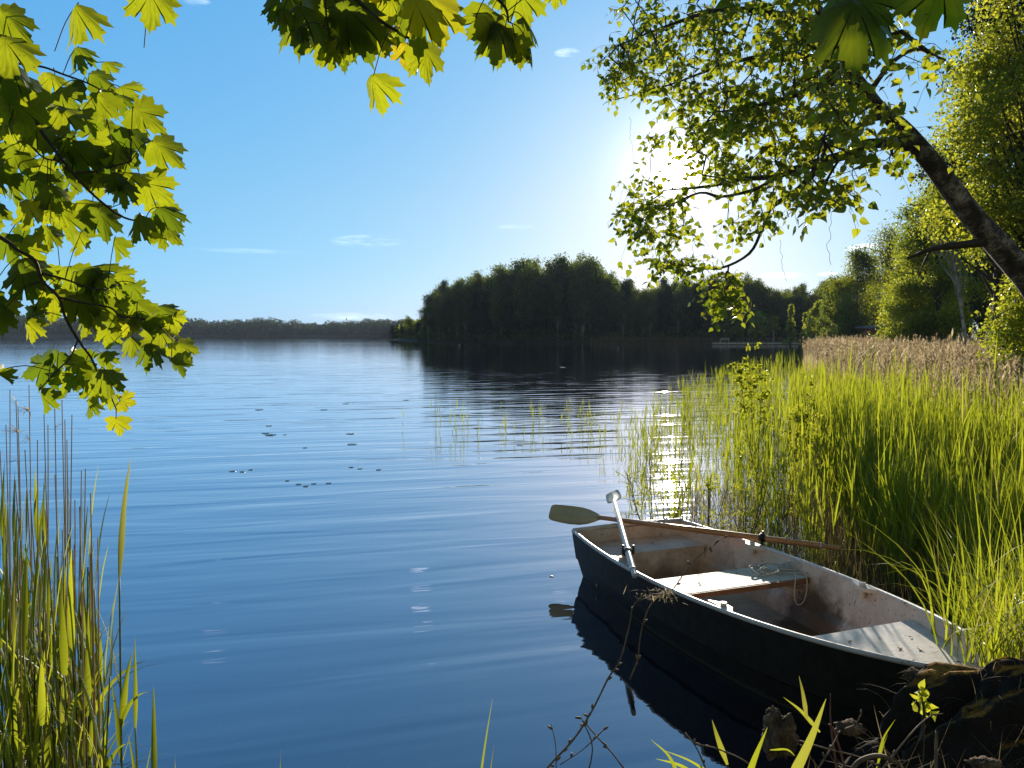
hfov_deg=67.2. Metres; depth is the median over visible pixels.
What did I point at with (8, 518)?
dry reed
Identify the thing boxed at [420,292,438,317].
forest tree
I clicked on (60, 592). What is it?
reed
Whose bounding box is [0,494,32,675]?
reed
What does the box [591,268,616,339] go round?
forest tree
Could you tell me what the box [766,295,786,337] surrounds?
forest tree
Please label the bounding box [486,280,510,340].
forest tree
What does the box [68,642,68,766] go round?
dry reed
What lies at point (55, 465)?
dry reed
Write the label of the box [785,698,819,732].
sedge
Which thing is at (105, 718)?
reed
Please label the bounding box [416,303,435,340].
forest tree
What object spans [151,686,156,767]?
reed
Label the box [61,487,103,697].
reed
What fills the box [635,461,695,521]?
willow shrub
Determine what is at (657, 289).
forest tree
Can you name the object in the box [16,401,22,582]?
dry reed
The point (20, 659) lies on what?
dry reed
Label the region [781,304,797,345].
young tree
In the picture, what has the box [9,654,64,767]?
reed
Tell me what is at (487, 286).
spruce tree
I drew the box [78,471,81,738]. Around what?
dry reed
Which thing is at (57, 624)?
reed
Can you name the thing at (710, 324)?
forest tree
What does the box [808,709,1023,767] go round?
grass
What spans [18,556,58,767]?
reed
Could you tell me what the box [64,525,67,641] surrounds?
dry reed
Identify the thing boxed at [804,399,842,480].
alder sapling
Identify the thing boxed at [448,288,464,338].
forest tree
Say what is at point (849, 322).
weeping birch
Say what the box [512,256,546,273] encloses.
forest tree
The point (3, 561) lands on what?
reed
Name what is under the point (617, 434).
water reed
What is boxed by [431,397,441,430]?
water reed
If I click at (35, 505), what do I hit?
reed
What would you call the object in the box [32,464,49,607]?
reed
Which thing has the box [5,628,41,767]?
reed
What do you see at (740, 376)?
alder sapling
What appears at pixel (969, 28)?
broadleaf tree
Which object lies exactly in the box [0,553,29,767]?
reed
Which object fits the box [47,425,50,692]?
dry reed
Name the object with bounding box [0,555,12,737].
reed
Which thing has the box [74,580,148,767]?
reed
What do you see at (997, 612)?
grass tuft
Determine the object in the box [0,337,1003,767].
water
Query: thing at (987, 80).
alder
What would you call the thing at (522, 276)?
forest tree
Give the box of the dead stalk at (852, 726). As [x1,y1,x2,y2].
[844,709,861,730]
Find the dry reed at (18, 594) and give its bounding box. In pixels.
[14,559,28,709]
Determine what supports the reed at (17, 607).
in the water
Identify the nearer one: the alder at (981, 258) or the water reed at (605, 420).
the water reed at (605, 420)
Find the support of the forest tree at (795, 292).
on the ground at (552, 340)
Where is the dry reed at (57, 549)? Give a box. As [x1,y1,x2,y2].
[54,475,65,763]
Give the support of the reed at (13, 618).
in the water
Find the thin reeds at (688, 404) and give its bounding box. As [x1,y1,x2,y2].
[623,348,842,561]
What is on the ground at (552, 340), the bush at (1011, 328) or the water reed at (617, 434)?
the bush at (1011, 328)
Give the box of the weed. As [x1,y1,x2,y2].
[910,679,938,739]
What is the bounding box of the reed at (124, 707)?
[98,459,157,767]
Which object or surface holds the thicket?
on the ground at (552, 340)
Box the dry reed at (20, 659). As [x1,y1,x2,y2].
[19,555,22,767]
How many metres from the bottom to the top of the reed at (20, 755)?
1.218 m
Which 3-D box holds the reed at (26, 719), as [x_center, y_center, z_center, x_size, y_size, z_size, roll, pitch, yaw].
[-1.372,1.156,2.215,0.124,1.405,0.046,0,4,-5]
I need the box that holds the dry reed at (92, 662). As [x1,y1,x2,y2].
[90,553,94,766]
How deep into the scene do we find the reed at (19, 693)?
2.70 m
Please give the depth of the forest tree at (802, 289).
159.75 m
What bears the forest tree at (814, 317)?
on the ground at (552, 340)
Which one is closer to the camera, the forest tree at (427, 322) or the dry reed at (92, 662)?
the dry reed at (92, 662)
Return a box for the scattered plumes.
[822,340,1023,422]
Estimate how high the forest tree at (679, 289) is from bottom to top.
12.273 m
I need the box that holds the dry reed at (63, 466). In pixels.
[62,401,64,554]
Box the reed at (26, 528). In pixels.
[22,491,56,679]
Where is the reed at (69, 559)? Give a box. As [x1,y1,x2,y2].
[68,487,103,696]
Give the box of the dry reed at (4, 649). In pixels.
[2,611,7,699]
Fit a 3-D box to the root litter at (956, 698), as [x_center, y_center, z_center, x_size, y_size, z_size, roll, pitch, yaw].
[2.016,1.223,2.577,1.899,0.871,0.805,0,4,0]
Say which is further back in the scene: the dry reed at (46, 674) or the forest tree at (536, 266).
the forest tree at (536, 266)
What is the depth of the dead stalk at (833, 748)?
2.34 m
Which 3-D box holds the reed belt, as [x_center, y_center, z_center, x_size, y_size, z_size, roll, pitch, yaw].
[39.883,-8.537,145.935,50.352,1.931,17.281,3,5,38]
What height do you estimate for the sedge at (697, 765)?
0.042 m
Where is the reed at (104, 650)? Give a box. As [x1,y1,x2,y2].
[93,549,122,685]
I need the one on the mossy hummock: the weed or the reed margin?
the weed
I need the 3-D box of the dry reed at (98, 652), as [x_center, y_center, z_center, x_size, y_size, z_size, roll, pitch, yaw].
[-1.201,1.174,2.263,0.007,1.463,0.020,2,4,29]
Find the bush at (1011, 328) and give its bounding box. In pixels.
[966,266,1023,399]
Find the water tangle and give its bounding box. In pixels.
[633,467,878,582]
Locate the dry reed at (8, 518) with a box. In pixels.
[6,425,10,607]
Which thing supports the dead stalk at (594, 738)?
on the ground at (552, 340)
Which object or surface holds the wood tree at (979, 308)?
on the ground at (552, 340)
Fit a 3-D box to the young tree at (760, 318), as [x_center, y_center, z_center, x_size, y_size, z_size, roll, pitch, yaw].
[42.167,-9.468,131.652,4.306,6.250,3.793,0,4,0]
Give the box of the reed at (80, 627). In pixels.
[56,517,89,766]
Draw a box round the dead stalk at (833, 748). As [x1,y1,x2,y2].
[830,694,836,767]
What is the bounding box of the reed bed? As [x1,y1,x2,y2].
[782,333,1023,609]
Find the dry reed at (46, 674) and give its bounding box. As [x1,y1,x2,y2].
[45,613,46,739]
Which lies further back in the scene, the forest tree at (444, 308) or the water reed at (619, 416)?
the forest tree at (444, 308)
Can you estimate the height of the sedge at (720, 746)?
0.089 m
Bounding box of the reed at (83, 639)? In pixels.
[54,563,113,757]
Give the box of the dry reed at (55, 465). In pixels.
[54,398,65,607]
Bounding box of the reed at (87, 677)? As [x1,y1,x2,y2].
[54,610,106,767]
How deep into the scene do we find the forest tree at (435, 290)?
205.87 m
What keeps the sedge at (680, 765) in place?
on the ground at (552, 340)
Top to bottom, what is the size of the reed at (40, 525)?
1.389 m
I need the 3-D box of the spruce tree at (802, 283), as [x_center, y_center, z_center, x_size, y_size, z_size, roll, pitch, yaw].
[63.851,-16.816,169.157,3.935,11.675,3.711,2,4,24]
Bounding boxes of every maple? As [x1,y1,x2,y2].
[867,275,970,345]
[868,233,973,339]
[882,189,1001,344]
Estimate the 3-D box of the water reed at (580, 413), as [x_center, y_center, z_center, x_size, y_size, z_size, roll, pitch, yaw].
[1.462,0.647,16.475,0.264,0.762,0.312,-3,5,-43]
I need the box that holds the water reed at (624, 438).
[616,417,630,452]
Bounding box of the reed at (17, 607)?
[17,488,55,731]
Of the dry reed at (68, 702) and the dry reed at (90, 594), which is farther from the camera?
the dry reed at (68, 702)
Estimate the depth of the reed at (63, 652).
2.20 m
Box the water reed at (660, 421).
[649,402,671,437]
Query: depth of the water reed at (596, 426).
13.63 m
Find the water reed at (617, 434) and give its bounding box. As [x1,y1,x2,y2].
[609,417,622,445]
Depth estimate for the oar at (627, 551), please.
5.50 m
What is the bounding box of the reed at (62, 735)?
[32,527,82,767]
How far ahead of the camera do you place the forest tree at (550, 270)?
166.69 m
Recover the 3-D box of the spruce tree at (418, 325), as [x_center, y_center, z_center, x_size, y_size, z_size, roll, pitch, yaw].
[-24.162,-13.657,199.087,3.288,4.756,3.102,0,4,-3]
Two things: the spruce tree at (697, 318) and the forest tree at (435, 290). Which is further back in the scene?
the forest tree at (435, 290)
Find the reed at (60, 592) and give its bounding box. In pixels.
[35,551,77,747]
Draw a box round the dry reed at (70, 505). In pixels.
[69,415,71,766]
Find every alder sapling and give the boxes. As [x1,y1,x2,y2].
[727,342,775,487]
[781,371,825,485]
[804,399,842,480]
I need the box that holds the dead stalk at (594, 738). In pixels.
[560,726,608,764]
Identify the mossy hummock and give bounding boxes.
[840,657,1023,767]
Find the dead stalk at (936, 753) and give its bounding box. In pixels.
[934,731,940,767]
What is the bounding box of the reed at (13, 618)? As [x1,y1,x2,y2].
[0,565,47,767]
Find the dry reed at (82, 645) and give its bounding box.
[79,506,84,767]
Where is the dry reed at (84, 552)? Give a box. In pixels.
[82,469,85,715]
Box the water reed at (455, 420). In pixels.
[449,401,464,433]
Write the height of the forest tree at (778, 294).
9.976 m
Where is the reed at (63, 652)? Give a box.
[55,599,150,767]
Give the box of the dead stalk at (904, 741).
[883,713,942,767]
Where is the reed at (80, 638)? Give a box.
[46,465,107,767]
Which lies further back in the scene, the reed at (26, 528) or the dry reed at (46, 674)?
the reed at (26, 528)
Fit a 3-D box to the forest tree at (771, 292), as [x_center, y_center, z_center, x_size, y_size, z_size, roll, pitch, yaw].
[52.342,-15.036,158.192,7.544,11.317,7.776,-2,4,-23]
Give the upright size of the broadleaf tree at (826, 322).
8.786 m
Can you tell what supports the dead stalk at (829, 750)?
on the grass at (889, 765)
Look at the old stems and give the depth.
5.75 m
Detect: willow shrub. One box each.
[608,442,663,519]
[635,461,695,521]
[672,470,740,530]
[718,467,776,540]
[739,450,820,528]
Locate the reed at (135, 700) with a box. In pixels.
[128,644,150,767]
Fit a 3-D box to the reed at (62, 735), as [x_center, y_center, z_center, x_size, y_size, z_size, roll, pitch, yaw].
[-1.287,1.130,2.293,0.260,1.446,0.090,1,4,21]
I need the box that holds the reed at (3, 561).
[0,498,51,767]
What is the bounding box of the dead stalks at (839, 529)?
[764,459,1008,616]
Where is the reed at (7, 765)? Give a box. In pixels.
[1,488,85,767]
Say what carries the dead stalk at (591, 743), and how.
attached to the bare twig at (609, 677)
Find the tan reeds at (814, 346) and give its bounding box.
[799,329,1023,412]
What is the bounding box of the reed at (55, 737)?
[5,525,67,767]
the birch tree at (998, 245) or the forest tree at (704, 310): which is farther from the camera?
the forest tree at (704, 310)
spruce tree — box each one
[389,325,395,338]
[398,321,407,336]
[414,323,421,338]
[437,278,455,330]
[480,277,500,332]
[618,280,634,333]
[653,290,665,336]
[656,284,678,340]
[658,276,669,286]
[688,280,706,336]
[704,278,718,333]
[785,297,804,339]
[797,281,807,291]
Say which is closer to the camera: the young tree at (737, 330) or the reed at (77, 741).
the reed at (77, 741)
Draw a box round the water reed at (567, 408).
[564,398,571,419]
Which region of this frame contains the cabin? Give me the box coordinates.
[855,324,887,337]
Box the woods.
[0,313,417,335]
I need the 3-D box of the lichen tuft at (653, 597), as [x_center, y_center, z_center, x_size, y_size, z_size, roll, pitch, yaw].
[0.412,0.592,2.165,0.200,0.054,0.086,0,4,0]
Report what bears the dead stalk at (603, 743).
on the ground at (552, 340)
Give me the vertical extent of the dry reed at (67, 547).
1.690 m
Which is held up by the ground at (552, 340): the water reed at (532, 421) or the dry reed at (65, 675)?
the dry reed at (65, 675)
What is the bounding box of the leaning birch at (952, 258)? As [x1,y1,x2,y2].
[899,130,986,340]
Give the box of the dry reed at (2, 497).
[0,450,9,630]
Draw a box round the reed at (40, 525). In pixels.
[28,501,42,677]
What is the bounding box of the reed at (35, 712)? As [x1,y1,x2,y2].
[14,535,120,767]
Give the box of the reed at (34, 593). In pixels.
[1,540,51,708]
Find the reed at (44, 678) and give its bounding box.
[0,549,50,767]
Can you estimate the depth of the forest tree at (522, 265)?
169.19 m
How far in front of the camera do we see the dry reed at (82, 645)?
2.16 m
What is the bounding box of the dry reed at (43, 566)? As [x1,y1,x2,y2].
[42,533,45,633]
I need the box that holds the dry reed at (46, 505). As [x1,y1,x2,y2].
[44,415,51,686]
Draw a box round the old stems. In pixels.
[790,360,1023,598]
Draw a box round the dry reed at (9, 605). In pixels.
[4,525,15,696]
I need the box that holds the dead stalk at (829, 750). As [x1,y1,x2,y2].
[818,730,839,767]
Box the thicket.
[393,296,819,339]
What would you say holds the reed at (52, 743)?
in the water
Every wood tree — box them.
[894,228,989,339]
[944,238,1013,337]
[966,302,977,337]
[969,190,1012,319]
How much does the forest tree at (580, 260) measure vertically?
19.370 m
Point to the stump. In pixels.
(781, 731)
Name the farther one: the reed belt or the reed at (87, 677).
the reed belt
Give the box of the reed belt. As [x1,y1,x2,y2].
[590,335,806,343]
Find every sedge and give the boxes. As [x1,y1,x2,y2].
[481,699,492,767]
[654,742,676,767]
[658,759,687,767]
[666,751,703,767]
[712,721,727,764]
[748,727,767,767]
[770,748,794,755]
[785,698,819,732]
[791,699,825,767]
[799,677,807,719]
[877,720,894,762]
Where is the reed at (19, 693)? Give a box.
[2,596,57,746]
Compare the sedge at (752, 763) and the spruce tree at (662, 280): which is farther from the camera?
the spruce tree at (662, 280)
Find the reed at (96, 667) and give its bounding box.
[68,494,127,766]
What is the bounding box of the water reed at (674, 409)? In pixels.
[654,399,679,428]
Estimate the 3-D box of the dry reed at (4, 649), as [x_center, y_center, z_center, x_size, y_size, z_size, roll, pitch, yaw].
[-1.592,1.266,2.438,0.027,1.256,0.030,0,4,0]
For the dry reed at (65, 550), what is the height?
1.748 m
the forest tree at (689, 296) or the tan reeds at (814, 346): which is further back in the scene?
the forest tree at (689, 296)
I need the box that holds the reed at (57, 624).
[28,498,66,753]
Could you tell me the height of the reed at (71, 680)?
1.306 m
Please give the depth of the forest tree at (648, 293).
160.73 m
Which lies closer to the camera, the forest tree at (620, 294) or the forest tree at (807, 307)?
the forest tree at (807, 307)
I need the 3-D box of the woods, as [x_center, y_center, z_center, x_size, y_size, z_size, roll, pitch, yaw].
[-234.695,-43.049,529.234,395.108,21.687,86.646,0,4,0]
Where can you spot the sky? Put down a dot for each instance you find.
(305, 203)
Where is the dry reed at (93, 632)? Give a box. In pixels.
[90,494,96,767]
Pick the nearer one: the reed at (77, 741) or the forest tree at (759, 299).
the reed at (77, 741)
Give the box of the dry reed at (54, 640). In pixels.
[44,510,60,762]
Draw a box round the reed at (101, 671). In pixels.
[99,549,112,760]
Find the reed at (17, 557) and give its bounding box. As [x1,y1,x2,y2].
[2,497,56,699]
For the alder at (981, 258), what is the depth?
25.18 m
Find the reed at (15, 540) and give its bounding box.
[0,512,77,767]
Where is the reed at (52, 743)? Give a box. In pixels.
[23,621,72,767]
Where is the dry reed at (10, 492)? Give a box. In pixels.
[9,396,10,580]
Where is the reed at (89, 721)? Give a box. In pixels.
[47,539,154,767]
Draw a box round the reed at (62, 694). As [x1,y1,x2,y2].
[16,563,69,756]
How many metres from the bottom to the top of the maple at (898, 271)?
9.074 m
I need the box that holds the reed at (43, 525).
[16,471,62,661]
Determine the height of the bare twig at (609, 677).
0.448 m
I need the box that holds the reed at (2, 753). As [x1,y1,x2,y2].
[0,730,7,767]
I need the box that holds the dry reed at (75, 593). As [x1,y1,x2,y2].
[74,500,77,767]
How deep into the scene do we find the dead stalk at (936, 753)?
2.20 m
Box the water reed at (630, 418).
[622,402,634,436]
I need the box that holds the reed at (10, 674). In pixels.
[8,631,28,767]
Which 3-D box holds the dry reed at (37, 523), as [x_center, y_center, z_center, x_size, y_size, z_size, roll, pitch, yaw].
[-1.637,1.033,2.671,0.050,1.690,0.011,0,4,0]
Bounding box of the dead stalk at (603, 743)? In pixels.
[575,716,623,767]
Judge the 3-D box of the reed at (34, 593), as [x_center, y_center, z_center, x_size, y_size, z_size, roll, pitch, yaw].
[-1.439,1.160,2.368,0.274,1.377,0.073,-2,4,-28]
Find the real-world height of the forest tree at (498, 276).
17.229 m
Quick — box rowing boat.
[572,518,990,741]
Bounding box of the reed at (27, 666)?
[7,555,56,719]
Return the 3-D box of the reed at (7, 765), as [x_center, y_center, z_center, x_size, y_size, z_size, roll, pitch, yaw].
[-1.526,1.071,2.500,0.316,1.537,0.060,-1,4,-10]
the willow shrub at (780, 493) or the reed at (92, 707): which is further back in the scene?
the willow shrub at (780, 493)
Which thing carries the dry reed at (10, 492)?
in the water
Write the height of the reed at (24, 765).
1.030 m
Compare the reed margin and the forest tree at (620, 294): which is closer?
the reed margin
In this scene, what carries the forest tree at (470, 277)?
on the ground at (552, 340)
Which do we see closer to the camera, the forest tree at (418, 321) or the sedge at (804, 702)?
the sedge at (804, 702)
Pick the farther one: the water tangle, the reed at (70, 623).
the water tangle
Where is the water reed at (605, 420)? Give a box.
[604,408,611,432]
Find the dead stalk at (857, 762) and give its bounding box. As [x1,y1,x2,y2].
[850,753,901,767]
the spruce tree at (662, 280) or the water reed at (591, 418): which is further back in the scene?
the spruce tree at (662, 280)
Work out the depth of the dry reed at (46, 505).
2.83 m
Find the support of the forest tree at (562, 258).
on the ground at (552, 340)
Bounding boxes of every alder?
[894,46,1017,346]
[914,0,1023,298]
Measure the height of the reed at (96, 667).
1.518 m
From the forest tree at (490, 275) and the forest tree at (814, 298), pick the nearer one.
the forest tree at (814, 298)
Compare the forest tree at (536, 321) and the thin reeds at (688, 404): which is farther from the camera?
the forest tree at (536, 321)
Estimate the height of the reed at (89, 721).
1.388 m
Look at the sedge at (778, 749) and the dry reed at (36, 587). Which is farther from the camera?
the dry reed at (36, 587)
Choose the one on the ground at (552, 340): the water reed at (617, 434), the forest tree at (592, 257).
the forest tree at (592, 257)
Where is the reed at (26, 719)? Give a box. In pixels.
[18,548,39,767]
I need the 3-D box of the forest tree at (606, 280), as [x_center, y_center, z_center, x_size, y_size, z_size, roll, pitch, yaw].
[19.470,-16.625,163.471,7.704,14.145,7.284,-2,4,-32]
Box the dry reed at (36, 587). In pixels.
[29,490,44,747]
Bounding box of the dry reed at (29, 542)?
[24,450,36,689]
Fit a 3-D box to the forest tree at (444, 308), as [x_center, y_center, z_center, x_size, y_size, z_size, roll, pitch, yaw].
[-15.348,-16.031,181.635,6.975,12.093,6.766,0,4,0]
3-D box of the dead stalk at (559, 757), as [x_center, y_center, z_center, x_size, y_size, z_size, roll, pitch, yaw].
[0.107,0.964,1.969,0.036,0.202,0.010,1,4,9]
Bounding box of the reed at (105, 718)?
[95,626,107,753]
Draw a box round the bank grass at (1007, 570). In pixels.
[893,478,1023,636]
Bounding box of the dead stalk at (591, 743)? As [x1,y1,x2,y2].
[579,717,592,767]
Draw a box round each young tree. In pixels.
[721,294,746,342]
[747,311,769,341]
[767,315,780,344]
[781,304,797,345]
[798,313,812,345]
[804,299,829,340]
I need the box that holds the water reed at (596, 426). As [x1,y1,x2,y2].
[586,412,601,440]
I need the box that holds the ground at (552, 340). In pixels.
[0,329,989,343]
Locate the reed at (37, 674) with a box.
[28,587,52,767]
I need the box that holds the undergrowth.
[398,325,818,342]
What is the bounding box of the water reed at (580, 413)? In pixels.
[576,400,585,422]
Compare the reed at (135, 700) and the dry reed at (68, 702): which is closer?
the reed at (135, 700)
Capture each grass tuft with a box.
[876,547,1020,666]
[935,551,1023,660]
[940,520,1023,656]
[942,586,1023,667]
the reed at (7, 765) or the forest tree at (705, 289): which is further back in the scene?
the forest tree at (705, 289)
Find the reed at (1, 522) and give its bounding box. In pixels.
[0,462,31,686]
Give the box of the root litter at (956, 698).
[838,649,1023,766]
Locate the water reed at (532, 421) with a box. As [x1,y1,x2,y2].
[530,407,535,429]
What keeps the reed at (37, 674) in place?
in the water
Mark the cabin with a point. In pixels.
(872, 330)
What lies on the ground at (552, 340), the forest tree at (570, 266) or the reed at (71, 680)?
the forest tree at (570, 266)
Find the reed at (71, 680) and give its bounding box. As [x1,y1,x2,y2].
[38,565,143,767]
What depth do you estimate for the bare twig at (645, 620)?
2.18 m
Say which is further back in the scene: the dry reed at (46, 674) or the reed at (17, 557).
the reed at (17, 557)
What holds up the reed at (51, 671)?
in the water
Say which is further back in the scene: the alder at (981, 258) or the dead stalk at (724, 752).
the alder at (981, 258)
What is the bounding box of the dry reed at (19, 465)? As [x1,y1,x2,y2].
[1,394,24,760]
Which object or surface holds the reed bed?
on the ground at (552, 340)
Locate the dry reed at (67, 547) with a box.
[66,440,70,737]
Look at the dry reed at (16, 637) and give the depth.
2.41 m
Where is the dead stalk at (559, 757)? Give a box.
[547,724,560,767]
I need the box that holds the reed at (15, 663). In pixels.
[3,582,32,715]
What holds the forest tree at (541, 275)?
on the ground at (552, 340)
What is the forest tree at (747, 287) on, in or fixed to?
on the ground at (552, 340)
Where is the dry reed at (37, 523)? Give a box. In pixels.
[37,440,38,598]
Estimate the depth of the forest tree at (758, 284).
159.17 m
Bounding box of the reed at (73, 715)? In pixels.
[51,656,93,767]
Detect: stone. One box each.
[833,718,866,736]
[900,667,922,681]
[963,755,1002,767]
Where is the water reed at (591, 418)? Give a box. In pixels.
[583,409,595,430]
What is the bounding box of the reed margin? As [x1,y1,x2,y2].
[722,365,941,598]
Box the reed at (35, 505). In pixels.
[22,470,76,754]
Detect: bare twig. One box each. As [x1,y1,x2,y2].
[546,593,669,767]
[629,534,728,679]
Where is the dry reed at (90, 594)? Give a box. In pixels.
[89,540,91,765]
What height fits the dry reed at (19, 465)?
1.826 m
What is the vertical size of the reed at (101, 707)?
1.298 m
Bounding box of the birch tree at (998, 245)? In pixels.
[581,0,1023,331]
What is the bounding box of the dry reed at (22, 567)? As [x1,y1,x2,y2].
[14,480,33,693]
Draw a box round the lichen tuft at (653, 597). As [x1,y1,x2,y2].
[623,584,691,603]
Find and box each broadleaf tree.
[815,279,859,339]
[906,0,1023,343]
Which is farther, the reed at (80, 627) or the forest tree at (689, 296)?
the forest tree at (689, 296)
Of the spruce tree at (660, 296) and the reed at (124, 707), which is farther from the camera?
the spruce tree at (660, 296)
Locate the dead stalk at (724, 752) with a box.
[698,744,748,764]
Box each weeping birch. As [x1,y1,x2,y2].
[821,242,894,339]
[860,221,909,323]
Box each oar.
[549,504,841,550]
[606,490,636,577]
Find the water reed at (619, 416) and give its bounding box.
[614,402,622,428]
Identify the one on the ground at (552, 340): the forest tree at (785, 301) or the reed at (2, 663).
the forest tree at (785, 301)
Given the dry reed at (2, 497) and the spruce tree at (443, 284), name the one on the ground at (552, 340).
the spruce tree at (443, 284)
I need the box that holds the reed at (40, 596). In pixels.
[2,558,82,730]
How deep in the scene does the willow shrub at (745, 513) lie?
6.85 m
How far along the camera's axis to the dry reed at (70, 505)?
2.73 m
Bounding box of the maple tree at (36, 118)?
[0,0,972,436]
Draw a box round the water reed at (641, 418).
[633,404,648,425]
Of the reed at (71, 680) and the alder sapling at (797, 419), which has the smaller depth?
the reed at (71, 680)
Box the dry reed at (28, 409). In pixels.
[14,379,32,632]
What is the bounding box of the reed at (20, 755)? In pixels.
[0,615,46,767]
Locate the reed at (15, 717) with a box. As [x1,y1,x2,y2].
[5,543,49,767]
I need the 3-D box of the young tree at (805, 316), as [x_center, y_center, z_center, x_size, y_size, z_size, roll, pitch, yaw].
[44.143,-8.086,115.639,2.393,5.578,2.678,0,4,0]
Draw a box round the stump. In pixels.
[761,705,798,760]
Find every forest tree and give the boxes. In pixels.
[402,318,414,337]
[412,320,423,334]
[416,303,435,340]
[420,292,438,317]
[420,295,433,323]
[429,284,440,294]
[430,303,443,339]
[431,294,443,338]
[432,292,456,340]
[442,285,452,331]
[446,278,467,336]
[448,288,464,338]
[452,294,472,339]
[459,284,472,338]
[463,273,476,290]
[467,270,486,337]
[480,265,503,293]
[486,264,512,332]
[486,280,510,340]
[488,285,515,338]
[498,257,531,338]
[507,264,544,340]
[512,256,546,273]
[518,274,552,338]
[523,255,545,327]
[529,274,560,337]
[534,270,555,328]
[540,281,569,340]
[542,253,569,337]
[552,251,572,301]
[560,262,574,332]
[566,262,599,341]
[571,250,589,321]
[577,256,611,327]
[584,254,604,270]
[589,274,614,330]
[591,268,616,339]
[595,275,620,339]
[599,287,633,333]
[605,271,621,286]
[628,285,646,325]
[634,294,649,334]
[637,287,655,321]
[653,285,664,314]
[668,276,680,285]
[668,287,690,339]
[669,281,678,291]
[672,280,693,333]
[679,285,697,331]
[686,280,697,335]
[696,288,711,335]
[698,282,709,329]
[706,299,722,333]
[739,271,759,330]
[741,293,756,335]
[750,277,764,308]
[750,285,783,307]
[752,289,773,334]
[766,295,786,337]
[767,291,784,318]
[778,291,794,324]
[789,286,804,336]
[793,285,811,299]
[794,295,813,332]
[806,299,820,333]
[811,293,821,308]
[814,278,829,300]
[854,286,879,314]
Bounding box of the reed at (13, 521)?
[0,475,31,648]
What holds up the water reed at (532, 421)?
in the water
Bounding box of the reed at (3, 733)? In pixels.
[0,551,31,755]
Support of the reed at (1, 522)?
in the water
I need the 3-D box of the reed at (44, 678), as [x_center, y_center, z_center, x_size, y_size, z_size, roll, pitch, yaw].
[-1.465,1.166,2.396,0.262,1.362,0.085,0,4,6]
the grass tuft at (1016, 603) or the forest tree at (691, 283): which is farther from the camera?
the forest tree at (691, 283)
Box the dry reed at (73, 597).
[72,550,74,767]
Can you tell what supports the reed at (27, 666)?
in the water
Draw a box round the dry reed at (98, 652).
[97,538,101,767]
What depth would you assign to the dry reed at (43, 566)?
2.64 m
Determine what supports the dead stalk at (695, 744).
on the ground at (552, 340)
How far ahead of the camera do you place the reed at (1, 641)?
2.45 m
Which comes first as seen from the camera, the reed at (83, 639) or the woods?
the reed at (83, 639)
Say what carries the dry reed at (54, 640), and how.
in the water
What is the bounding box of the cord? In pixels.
[749,560,807,604]
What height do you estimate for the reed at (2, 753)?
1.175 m
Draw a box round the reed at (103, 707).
[85,599,129,767]
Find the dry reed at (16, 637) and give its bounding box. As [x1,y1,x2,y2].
[14,557,18,753]
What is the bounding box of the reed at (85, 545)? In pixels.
[50,507,87,712]
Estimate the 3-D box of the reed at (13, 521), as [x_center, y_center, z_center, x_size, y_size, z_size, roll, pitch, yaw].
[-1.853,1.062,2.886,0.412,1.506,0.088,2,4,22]
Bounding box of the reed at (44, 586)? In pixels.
[27,524,58,745]
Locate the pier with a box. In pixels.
[712,342,796,344]
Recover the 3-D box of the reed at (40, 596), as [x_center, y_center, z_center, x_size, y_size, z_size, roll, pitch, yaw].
[-1.507,1.192,2.482,0.339,1.298,0.071,-3,5,-38]
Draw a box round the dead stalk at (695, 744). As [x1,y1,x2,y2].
[685,732,705,767]
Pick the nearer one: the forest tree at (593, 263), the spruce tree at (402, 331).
the forest tree at (593, 263)
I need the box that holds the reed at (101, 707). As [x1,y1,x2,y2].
[47,636,162,766]
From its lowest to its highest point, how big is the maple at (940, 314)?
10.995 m
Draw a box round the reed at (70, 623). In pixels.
[62,549,127,767]
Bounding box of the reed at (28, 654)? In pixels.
[7,597,50,746]
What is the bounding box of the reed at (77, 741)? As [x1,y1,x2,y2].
[57,658,77,767]
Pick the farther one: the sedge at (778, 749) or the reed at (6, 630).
the reed at (6, 630)
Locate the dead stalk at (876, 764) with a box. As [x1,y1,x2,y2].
[795,739,880,767]
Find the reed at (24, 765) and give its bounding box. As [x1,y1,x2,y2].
[23,641,27,767]
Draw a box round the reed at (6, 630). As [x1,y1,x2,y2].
[1,539,20,767]
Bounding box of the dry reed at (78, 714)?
[76,672,80,747]
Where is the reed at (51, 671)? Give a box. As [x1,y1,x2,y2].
[4,616,63,761]
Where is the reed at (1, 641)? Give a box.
[0,617,32,762]
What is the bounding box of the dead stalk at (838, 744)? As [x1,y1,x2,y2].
[828,723,845,767]
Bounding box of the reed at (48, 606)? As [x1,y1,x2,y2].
[26,554,77,714]
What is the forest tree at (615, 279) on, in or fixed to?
on the ground at (552, 340)
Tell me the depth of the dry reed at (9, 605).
2.25 m
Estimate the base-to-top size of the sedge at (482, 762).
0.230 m
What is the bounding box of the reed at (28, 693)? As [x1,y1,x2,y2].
[22,615,64,767]
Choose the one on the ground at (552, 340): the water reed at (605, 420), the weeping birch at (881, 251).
the weeping birch at (881, 251)
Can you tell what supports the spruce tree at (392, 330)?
on the ground at (552, 340)
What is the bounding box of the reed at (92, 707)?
[3,598,132,767]
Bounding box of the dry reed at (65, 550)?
[65,421,70,767]
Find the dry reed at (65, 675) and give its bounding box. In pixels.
[62,530,67,767]
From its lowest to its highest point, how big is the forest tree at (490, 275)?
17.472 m
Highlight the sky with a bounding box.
[0,0,1023,330]
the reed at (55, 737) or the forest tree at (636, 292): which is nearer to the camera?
the reed at (55, 737)

